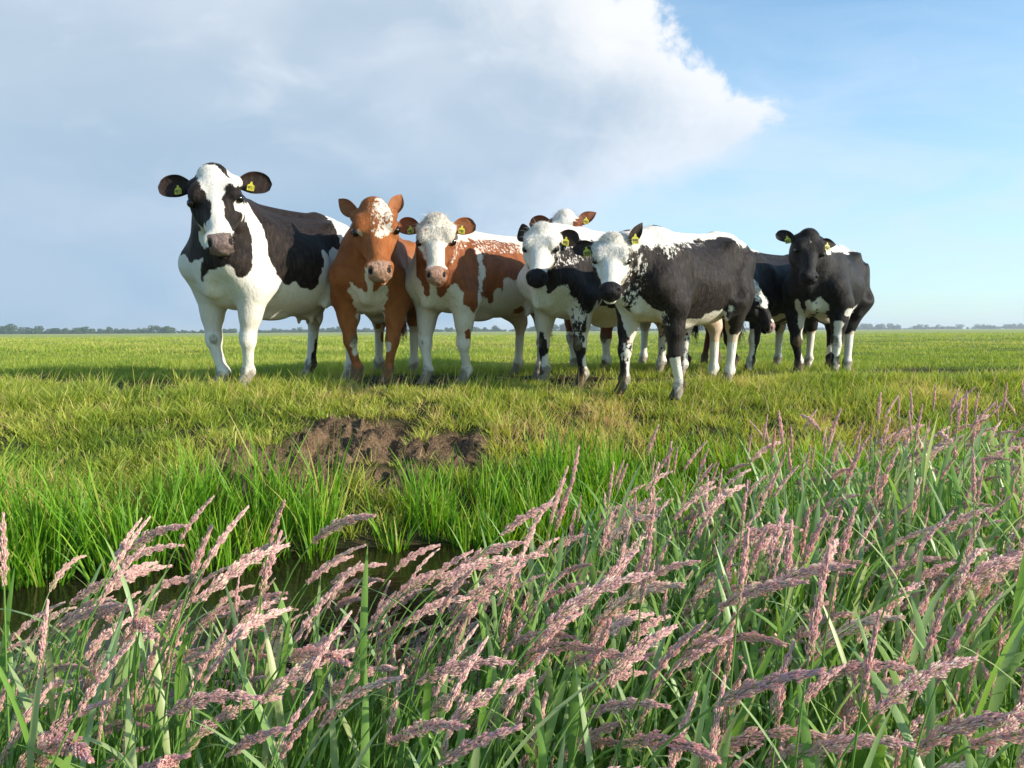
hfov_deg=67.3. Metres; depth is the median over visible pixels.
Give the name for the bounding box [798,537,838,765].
flowering grass
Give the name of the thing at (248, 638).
flowering grass
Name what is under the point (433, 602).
flowering grass
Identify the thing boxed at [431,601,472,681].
flowering grass
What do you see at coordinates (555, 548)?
flowering grass
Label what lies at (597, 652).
flowering grass
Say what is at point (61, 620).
flowering grass
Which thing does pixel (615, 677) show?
flowering grass
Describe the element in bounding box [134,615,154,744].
flowering grass
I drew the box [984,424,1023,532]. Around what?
flowering grass
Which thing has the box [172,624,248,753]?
flowering grass
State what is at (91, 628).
flowering grass
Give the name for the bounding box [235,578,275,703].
flowering grass
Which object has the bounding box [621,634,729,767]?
flowering grass
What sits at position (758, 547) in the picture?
flowering grass
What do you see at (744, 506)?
flowering grass
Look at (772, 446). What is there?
flowering grass
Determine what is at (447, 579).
flowering grass
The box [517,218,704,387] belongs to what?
cow
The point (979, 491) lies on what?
flowering grass
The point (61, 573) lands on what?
flowering grass
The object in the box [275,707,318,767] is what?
flowering grass
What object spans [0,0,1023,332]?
sky
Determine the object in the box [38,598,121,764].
flowering grass
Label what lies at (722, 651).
flowering grass
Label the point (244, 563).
flowering grass
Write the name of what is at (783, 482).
flowering grass
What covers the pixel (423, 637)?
flowering grass
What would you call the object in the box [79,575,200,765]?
flowering grass
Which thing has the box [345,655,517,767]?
flowering grass
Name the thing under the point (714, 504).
flowering grass
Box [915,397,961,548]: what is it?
flowering grass
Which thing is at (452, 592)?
flowering grass
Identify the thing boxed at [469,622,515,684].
flowering grass
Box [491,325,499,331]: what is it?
distant tree
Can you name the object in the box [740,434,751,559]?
flowering grass
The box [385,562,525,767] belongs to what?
flowering grass
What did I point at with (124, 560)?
flowering grass
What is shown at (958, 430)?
flowering grass
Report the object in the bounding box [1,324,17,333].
distant tree
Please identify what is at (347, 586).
flowering grass
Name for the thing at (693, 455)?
flowering grass
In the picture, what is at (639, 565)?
flowering grass
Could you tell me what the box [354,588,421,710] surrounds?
flowering grass
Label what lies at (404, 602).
flowering grass
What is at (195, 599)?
flowering grass
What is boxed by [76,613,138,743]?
flowering grass
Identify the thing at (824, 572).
flowering grass
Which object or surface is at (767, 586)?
flowering grass
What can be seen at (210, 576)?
flowering grass
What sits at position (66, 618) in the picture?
flowering grass
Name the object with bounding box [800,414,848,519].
flowering grass
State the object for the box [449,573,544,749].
flowering grass
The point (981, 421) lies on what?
flowering grass
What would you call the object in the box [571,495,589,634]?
flowering grass
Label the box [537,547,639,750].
flowering grass
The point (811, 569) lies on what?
flowering grass
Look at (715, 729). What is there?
flowering grass
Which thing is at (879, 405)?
flowering grass
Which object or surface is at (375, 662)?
flowering grass
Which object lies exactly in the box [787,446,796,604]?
flowering grass
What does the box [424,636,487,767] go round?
flowering grass
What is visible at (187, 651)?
flowering grass
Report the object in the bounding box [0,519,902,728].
water
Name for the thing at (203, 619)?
flowering grass
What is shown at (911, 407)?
flowering grass
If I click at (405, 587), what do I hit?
flowering grass
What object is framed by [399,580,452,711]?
flowering grass
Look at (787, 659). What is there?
flowering grass
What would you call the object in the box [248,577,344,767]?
flowering grass
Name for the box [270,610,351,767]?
flowering grass
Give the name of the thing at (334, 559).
flowering grass
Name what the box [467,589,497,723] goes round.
flowering grass
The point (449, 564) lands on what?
flowering grass
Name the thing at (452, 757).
flowering grass
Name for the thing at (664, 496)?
flowering grass
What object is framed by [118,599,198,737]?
flowering grass
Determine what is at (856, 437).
flowering grass
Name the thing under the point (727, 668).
flowering grass
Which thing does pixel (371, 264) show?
cow
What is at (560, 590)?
flowering grass
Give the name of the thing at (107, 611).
flowering grass
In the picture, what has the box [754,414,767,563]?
flowering grass
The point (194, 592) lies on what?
flowering grass
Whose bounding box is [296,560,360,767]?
flowering grass
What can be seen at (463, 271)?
cow
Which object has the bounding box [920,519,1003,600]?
flowering grass
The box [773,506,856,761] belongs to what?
flowering grass
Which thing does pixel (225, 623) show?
flowering grass
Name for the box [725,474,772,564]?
flowering grass
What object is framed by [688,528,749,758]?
flowering grass
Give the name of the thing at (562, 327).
distant tree
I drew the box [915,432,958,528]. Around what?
flowering grass
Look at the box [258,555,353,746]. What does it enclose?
flowering grass
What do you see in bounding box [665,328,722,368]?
cow
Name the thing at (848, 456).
flowering grass
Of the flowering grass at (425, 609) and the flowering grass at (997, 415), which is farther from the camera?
the flowering grass at (997, 415)
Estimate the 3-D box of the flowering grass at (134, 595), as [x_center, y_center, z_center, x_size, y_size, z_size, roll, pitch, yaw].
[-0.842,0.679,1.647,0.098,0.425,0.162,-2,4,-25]
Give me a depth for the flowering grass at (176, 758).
0.60 m
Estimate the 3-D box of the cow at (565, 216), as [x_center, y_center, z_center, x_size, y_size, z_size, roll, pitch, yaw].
[1.130,-0.955,8.294,0.777,1.633,2.658,3,5,39]
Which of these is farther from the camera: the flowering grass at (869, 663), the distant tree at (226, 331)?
the distant tree at (226, 331)
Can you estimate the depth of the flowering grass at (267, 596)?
1.19 m
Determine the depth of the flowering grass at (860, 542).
1.13 m
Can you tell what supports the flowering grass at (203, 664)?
on the ground at (376, 457)
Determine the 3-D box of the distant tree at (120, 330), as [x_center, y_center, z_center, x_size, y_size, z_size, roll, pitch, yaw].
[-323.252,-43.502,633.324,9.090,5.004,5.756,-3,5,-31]
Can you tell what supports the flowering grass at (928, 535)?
on the ground at (376, 457)
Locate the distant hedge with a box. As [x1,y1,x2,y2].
[1,326,1023,333]
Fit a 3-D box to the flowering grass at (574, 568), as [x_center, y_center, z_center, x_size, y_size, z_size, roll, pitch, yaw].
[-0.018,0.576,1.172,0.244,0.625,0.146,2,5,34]
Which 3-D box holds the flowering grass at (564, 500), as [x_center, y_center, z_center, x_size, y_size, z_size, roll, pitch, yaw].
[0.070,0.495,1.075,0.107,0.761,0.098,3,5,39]
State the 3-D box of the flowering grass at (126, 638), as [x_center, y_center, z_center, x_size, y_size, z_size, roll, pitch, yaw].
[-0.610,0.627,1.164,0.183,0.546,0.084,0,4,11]
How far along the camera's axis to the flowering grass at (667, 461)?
1.88 m
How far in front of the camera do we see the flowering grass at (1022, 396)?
2.30 m
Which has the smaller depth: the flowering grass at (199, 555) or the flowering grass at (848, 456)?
the flowering grass at (199, 555)
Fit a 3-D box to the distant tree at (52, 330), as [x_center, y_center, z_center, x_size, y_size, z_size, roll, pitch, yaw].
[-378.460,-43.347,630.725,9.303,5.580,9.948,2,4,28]
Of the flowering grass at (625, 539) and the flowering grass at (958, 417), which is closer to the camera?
the flowering grass at (625, 539)
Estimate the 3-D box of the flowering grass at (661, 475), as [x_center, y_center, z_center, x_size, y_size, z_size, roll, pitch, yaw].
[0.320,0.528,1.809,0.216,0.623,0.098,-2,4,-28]
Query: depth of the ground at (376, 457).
5.03 m
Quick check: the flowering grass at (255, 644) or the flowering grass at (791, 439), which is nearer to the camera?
the flowering grass at (255, 644)
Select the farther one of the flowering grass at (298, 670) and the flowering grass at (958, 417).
the flowering grass at (958, 417)
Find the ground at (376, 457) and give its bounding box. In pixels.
[0,329,1023,574]
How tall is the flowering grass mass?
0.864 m
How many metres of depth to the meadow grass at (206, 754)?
1.34 m
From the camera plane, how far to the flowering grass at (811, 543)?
0.96 m
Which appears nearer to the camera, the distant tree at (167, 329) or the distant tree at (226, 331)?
the distant tree at (167, 329)
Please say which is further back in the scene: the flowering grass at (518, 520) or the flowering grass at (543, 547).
the flowering grass at (543, 547)
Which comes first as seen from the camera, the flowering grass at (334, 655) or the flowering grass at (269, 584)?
the flowering grass at (334, 655)
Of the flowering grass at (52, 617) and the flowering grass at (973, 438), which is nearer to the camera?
the flowering grass at (52, 617)
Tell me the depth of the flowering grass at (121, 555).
0.95 m
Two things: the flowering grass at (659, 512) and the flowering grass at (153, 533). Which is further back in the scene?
the flowering grass at (659, 512)
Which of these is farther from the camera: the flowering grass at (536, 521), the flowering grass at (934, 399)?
the flowering grass at (934, 399)
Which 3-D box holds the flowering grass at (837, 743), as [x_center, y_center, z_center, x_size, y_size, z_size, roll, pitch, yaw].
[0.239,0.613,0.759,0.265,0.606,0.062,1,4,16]
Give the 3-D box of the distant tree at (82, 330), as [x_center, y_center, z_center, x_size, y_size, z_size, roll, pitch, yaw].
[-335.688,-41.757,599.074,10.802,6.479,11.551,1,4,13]
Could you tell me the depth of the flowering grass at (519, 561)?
0.96 m
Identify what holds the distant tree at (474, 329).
on the ground at (376, 457)
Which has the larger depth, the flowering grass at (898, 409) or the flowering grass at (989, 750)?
the flowering grass at (898, 409)
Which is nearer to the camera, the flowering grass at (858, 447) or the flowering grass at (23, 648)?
the flowering grass at (23, 648)
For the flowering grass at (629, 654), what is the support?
on the ground at (376, 457)
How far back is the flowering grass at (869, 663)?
0.61 m
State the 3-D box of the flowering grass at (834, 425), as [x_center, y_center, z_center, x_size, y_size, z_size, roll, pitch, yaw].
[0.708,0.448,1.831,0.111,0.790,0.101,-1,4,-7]
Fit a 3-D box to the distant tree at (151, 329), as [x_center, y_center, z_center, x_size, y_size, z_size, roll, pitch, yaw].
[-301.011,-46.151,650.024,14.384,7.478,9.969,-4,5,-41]
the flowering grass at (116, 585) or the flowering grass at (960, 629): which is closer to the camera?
the flowering grass at (960, 629)
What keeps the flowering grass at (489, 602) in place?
on the ground at (376, 457)
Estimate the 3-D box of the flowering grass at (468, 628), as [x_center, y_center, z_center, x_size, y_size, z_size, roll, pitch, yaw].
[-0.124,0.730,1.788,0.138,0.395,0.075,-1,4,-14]
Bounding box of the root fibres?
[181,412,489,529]
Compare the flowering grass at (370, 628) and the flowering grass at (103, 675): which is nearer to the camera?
the flowering grass at (103, 675)
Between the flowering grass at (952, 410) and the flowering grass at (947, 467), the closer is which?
the flowering grass at (947, 467)
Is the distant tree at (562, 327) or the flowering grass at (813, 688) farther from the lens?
the distant tree at (562, 327)
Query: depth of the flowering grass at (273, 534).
0.99 m
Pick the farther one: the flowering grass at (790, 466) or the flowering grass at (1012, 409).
the flowering grass at (1012, 409)
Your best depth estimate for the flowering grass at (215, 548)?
0.84 m
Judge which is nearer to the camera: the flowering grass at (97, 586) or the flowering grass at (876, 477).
the flowering grass at (97, 586)
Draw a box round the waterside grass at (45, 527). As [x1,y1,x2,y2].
[0,398,1023,589]
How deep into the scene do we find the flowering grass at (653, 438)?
1.79 m
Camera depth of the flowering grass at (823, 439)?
2.81 m
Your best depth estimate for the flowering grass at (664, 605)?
1.05 m
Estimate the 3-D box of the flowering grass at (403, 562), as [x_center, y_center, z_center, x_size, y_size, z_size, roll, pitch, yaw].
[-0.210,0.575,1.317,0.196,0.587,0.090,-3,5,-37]
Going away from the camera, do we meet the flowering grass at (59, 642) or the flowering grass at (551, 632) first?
the flowering grass at (551, 632)
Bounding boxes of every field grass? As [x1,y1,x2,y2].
[0,332,1023,353]
[0,346,1023,382]
[30,369,1019,389]
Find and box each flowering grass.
[0,512,10,767]
[15,602,120,767]
[16,630,34,686]
[18,575,130,763]
[21,555,85,753]
[31,606,75,694]
[34,599,48,767]
[34,612,93,692]
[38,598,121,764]
[39,598,115,718]
[45,546,151,731]
[46,544,145,767]
[46,564,171,682]
[46,609,81,709]
[47,602,147,730]
[50,629,87,725]
[51,637,134,767]
[57,523,186,767]
[64,516,150,766]
[64,543,184,732]
[70,517,142,761]
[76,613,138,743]
[78,620,97,721]
[78,631,136,767]
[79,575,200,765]
[97,580,193,767]
[111,591,141,640]
[117,688,262,767]
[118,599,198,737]
[123,542,288,767]
[127,599,140,687]
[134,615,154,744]
[136,542,279,767]
[136,592,204,763]
[137,495,214,746]
[138,752,190,767]
[147,606,292,762]
[148,505,248,767]
[150,566,229,739]
[155,754,179,767]
[160,524,212,767]
[170,610,230,746]
[172,613,209,730]
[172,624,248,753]
[174,573,236,753]
[176,568,230,767]
[176,629,226,753]
[181,627,200,671]
[189,585,254,681]
[189,591,287,767]
[198,612,231,766]
[211,724,292,767]
[214,647,354,767]
[215,647,249,728]
[227,608,297,710]
[232,535,286,767]
[232,643,265,691]
[233,513,376,767]
[234,530,282,767]
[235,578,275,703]
[241,644,351,767]
[244,631,281,722]
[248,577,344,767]
[254,500,307,767]
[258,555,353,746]
[259,562,386,767]
[260,544,365,760]
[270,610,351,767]
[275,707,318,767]
[291,596,360,737]
[292,577,383,747]
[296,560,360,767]
[315,581,376,705]
[327,595,473,767]
[336,591,396,767]
[338,637,371,649]
[341,544,439,760]
[342,620,384,714]
[345,555,517,766]
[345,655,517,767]
[346,570,435,756]
[353,550,473,767]
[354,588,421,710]
[368,588,430,702]
[370,717,470,767]
[371,611,414,718]
[373,548,439,734]
[375,598,440,723]
[376,556,480,766]
[380,540,525,767]
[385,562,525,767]
[392,499,558,767]
[392,581,468,741]
[396,585,482,748]
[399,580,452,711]
[401,567,473,767]
[401,624,440,689]
[408,552,548,741]
[419,671,535,766]
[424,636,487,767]
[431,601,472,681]
[434,723,522,767]
[435,629,470,685]
[443,598,498,692]
[444,567,506,678]
[448,617,489,711]
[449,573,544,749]
[465,548,512,761]
[466,581,582,724]
[467,570,653,767]
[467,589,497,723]
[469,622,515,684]
[470,610,583,766]
[472,628,482,689]
[480,529,535,767]
[484,562,592,766]
[487,496,554,709]
[494,648,648,767]
[501,537,558,676]
[516,533,587,673]
[519,571,561,649]
[526,611,654,767]
[528,575,608,767]
[529,478,574,738]
[529,696,670,767]
[534,446,579,683]
[535,536,565,644]
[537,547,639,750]
[538,466,568,615]
[544,624,673,767]
[562,511,612,716]
[569,623,677,767]
[570,483,645,639]
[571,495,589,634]
[571,618,611,767]
[583,559,700,767]
[596,462,614,669]
[598,460,623,577]
[601,464,627,607]
[604,546,647,767]
[607,517,630,708]
[611,620,705,766]
[615,470,672,611]
[615,633,732,761]
[620,580,667,759]
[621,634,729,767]
[624,425,658,589]
[625,500,668,641]
[626,535,681,767]
[630,483,636,563]
[631,447,674,629]
[632,498,670,767]
[640,578,809,767]
[641,441,671,571]
[642,667,826,767]
[647,441,707,633]
[651,457,656,550]
[653,484,744,734]
[660,462,669,642]
[666,462,716,620]
[667,447,680,560]
[667,691,697,767]
[675,562,855,767]
[677,449,708,575]
[677,483,685,543]
[687,510,761,751]
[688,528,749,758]
[693,463,719,591]
[696,463,753,557]
[699,597,744,756]
[704,469,733,679]
[704,675,726,767]
[706,480,747,679]
[708,441,780,622]
[715,525,768,736]
[718,628,734,745]
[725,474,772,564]
[732,465,798,682]
[739,480,750,568]
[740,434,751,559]
[749,420,774,464]
[750,452,786,631]
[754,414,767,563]
[757,663,845,767]
[759,640,795,767]
[762,511,828,767]
[763,424,775,524]
[765,410,786,570]
[766,429,775,561]
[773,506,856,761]
[776,519,793,766]
[781,732,916,767]
[787,409,816,501]
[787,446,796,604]
[790,424,824,551]
[794,580,824,767]
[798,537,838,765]
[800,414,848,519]
[802,544,830,767]
[803,408,841,608]
[803,467,853,613]
[804,438,826,559]
[810,447,862,665]
[813,510,842,610]
[814,513,878,760]
[818,427,826,472]
[834,655,977,767]
[836,422,864,542]
[839,392,881,580]
[844,435,860,594]
[845,450,860,492]
[848,511,953,767]
[851,609,880,767]
[862,457,880,608]
[865,395,898,503]
[869,425,871,483]
[874,446,948,584]
[879,410,913,549]
[880,388,912,532]
[883,398,899,501]
[883,449,976,704]
[884,423,906,456]
[901,390,968,556]
[903,404,939,572]
[903,428,906,448]
[905,597,947,753]
[911,610,971,767]
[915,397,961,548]
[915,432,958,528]
[916,387,974,526]
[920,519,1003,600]
[921,454,957,581]
[926,388,958,524]
[927,384,935,503]
[929,397,952,522]
[929,424,970,520]
[935,724,1023,767]
[937,402,994,543]
[937,418,987,532]
[937,431,990,601]
[940,494,1012,645]
[946,415,978,544]
[950,415,977,543]
[953,391,978,493]
[966,471,1008,621]
[975,382,1007,530]
[981,703,1023,767]
[983,397,1008,427]
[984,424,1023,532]
[996,397,1000,517]
[997,459,1015,631]
[1003,380,1023,505]
[1003,396,1023,478]
[1009,673,1023,767]
[1018,473,1023,550]
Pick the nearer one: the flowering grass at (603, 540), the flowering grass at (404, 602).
the flowering grass at (603, 540)
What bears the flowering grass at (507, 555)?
on the ground at (376, 457)
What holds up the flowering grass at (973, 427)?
on the ground at (376, 457)
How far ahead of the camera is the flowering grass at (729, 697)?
0.54 m
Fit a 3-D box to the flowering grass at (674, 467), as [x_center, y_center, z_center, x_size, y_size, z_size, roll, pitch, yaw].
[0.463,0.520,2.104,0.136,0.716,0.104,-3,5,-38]
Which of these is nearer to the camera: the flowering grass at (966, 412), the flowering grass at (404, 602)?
the flowering grass at (404, 602)
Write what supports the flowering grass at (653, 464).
on the ground at (376, 457)
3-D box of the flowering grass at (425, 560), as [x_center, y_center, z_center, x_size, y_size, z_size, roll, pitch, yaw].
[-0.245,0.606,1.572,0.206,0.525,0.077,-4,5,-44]
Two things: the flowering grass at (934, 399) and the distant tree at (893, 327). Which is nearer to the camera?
the flowering grass at (934, 399)
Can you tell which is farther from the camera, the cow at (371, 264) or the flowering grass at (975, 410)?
the cow at (371, 264)
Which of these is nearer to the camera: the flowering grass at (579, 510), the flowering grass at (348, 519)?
the flowering grass at (348, 519)
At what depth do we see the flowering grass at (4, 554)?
0.80 m
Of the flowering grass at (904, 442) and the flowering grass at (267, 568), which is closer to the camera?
the flowering grass at (267, 568)
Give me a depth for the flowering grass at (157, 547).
1.32 m
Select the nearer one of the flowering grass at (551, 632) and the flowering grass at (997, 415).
the flowering grass at (551, 632)
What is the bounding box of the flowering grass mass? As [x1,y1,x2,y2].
[0,414,1023,767]
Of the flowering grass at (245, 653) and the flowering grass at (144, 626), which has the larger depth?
the flowering grass at (245, 653)
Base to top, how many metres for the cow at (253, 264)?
1.694 m
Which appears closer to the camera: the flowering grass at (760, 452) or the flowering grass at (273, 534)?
the flowering grass at (273, 534)
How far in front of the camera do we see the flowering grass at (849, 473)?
1.32 m
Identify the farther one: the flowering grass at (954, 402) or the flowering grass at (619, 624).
the flowering grass at (954, 402)
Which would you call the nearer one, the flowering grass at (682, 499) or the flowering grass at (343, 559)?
the flowering grass at (343, 559)
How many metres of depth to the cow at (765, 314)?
7.48 m
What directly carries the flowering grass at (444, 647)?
on the ground at (376, 457)
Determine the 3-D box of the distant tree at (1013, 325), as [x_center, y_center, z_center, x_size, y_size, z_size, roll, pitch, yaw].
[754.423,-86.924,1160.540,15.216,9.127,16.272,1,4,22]
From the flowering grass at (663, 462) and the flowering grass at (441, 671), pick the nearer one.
the flowering grass at (441, 671)
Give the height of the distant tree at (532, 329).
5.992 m
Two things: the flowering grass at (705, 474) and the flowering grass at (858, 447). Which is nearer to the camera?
the flowering grass at (705, 474)
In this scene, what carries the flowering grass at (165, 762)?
on the ground at (376, 457)
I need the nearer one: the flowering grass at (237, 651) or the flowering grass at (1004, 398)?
the flowering grass at (237, 651)
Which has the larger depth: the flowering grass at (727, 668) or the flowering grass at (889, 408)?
the flowering grass at (889, 408)
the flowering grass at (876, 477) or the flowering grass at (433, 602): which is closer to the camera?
the flowering grass at (433, 602)
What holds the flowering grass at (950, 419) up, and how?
on the ground at (376, 457)
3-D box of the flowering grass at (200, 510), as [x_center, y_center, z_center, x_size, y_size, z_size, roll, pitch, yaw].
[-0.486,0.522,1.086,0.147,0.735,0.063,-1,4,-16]
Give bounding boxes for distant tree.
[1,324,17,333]
[25,327,39,333]
[26,326,44,332]
[45,328,56,333]
[54,328,67,333]
[74,327,89,333]
[103,327,113,333]
[114,328,125,333]
[137,328,148,333]
[146,325,163,332]
[158,326,172,332]
[222,328,231,332]
[333,326,340,331]
[444,327,452,331]
[472,326,479,331]
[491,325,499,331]
[528,326,535,331]
[557,323,565,330]
[589,325,599,330]
[858,323,867,329]
[875,324,884,329]
[891,325,900,329]
[1006,323,1016,327]
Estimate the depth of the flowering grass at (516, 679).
0.71 m
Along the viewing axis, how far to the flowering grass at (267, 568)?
0.89 m
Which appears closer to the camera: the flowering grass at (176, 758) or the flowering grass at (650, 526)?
the flowering grass at (176, 758)
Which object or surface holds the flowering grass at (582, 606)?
on the ground at (376, 457)
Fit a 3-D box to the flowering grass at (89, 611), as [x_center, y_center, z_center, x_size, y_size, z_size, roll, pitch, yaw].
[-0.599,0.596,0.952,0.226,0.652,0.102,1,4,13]
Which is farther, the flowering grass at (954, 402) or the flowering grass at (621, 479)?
the flowering grass at (954, 402)
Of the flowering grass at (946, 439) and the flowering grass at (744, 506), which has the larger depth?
the flowering grass at (946, 439)
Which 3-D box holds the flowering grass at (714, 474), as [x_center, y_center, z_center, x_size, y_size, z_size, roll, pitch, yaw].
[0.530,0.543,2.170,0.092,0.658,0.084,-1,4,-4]
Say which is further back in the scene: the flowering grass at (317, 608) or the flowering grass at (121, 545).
the flowering grass at (121, 545)
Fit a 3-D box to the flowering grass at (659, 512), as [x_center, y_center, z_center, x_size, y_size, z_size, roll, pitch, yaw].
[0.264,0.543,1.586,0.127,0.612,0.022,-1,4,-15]
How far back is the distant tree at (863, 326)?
1121.00 m
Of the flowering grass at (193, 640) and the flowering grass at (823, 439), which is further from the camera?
the flowering grass at (823, 439)
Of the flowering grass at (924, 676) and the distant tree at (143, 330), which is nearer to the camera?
the flowering grass at (924, 676)
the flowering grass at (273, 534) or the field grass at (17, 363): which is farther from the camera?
the field grass at (17, 363)
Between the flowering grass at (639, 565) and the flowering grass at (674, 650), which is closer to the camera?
the flowering grass at (674, 650)
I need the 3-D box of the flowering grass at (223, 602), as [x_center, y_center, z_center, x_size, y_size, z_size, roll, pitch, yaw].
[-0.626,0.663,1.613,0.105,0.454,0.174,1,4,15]
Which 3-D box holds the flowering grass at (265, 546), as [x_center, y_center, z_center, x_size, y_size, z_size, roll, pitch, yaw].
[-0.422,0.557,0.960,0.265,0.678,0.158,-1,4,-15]
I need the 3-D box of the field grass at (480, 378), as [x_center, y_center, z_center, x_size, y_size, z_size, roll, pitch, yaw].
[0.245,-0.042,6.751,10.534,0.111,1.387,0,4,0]
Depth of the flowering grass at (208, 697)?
0.71 m
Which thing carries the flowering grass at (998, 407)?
on the ground at (376, 457)
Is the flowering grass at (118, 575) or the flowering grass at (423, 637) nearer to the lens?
the flowering grass at (118, 575)
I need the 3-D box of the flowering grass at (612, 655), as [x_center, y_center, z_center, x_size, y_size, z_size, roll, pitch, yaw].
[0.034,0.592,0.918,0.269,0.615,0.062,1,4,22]
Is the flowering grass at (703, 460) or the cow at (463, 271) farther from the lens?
the cow at (463, 271)
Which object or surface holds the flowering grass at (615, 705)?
on the ground at (376, 457)
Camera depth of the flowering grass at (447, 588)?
1.41 m
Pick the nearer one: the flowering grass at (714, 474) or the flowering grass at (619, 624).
the flowering grass at (619, 624)
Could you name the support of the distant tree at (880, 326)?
on the ground at (376, 457)
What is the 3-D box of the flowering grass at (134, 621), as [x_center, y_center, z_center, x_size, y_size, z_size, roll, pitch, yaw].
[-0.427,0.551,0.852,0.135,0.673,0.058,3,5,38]
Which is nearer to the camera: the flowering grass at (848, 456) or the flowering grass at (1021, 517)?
the flowering grass at (1021, 517)
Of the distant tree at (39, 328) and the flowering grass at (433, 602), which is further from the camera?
the distant tree at (39, 328)
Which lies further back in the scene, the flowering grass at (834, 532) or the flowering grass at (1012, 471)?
the flowering grass at (1012, 471)
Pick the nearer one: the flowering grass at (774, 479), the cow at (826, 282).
the flowering grass at (774, 479)
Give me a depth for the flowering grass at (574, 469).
1.58 m
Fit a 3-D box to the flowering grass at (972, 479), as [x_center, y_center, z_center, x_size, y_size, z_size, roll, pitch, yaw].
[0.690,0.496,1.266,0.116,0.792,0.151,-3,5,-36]
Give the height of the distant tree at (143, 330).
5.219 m
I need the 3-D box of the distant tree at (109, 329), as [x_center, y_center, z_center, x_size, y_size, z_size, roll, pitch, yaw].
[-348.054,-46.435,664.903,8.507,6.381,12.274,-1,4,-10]
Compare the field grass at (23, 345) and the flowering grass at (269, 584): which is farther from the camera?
the field grass at (23, 345)
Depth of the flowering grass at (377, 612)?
0.98 m
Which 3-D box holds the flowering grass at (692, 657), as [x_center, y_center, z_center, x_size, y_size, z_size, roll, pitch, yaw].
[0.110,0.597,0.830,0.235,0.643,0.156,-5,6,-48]
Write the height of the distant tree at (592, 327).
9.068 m
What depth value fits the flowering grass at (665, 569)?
1.09 m
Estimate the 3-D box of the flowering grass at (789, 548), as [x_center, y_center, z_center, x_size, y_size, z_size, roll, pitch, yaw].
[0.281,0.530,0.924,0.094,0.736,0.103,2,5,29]
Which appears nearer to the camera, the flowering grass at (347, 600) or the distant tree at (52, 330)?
the flowering grass at (347, 600)
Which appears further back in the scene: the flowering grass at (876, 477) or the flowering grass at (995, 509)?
the flowering grass at (876, 477)
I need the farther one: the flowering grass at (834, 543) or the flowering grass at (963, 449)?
the flowering grass at (963, 449)
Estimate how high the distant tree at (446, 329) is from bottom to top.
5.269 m
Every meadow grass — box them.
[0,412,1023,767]
[0,480,1023,767]
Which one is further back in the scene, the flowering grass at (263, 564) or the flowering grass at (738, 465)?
the flowering grass at (738, 465)
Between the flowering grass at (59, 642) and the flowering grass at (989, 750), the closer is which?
the flowering grass at (989, 750)
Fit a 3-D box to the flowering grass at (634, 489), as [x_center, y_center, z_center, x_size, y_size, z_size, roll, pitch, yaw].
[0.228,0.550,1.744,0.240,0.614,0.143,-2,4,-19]
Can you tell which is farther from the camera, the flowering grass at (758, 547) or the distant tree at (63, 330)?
the distant tree at (63, 330)
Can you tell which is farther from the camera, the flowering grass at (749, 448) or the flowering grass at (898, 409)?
the flowering grass at (898, 409)
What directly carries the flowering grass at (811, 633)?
on the ground at (376, 457)
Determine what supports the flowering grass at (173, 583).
on the ground at (376, 457)
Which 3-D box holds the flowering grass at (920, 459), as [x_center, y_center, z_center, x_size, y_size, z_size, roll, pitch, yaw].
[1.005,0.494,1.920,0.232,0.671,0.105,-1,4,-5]
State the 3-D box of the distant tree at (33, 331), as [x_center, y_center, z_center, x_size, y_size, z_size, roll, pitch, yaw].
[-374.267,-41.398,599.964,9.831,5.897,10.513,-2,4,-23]
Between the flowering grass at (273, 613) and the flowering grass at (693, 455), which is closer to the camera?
the flowering grass at (273, 613)
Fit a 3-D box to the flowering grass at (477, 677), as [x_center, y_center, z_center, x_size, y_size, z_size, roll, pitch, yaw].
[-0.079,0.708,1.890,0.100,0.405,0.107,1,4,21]
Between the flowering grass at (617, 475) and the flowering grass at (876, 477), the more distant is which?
the flowering grass at (617, 475)
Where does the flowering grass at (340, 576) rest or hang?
on the ground at (376, 457)
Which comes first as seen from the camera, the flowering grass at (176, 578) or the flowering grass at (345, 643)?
the flowering grass at (176, 578)
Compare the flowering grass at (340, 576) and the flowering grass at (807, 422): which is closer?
the flowering grass at (340, 576)
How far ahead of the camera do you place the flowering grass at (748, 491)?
1.77 m
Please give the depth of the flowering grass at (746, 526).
1.28 m
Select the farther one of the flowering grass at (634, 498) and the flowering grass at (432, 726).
the flowering grass at (634, 498)
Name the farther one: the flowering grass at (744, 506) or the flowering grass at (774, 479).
the flowering grass at (774, 479)
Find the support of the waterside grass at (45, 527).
on the ground at (376, 457)
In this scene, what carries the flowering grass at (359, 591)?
on the ground at (376, 457)
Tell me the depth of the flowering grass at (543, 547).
1.48 m
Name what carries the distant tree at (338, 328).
on the ground at (376, 457)
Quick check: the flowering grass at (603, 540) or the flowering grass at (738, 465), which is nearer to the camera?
the flowering grass at (603, 540)
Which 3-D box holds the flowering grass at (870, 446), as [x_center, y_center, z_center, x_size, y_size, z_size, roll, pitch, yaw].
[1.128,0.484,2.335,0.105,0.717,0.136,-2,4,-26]
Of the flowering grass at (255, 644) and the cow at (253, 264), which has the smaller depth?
the flowering grass at (255, 644)
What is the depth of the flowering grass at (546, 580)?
1.77 m
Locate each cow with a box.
[158,162,360,388]
[329,194,419,383]
[398,207,554,384]
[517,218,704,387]
[529,208,670,369]
[572,223,755,400]
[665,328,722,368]
[722,249,817,370]
[775,228,874,374]

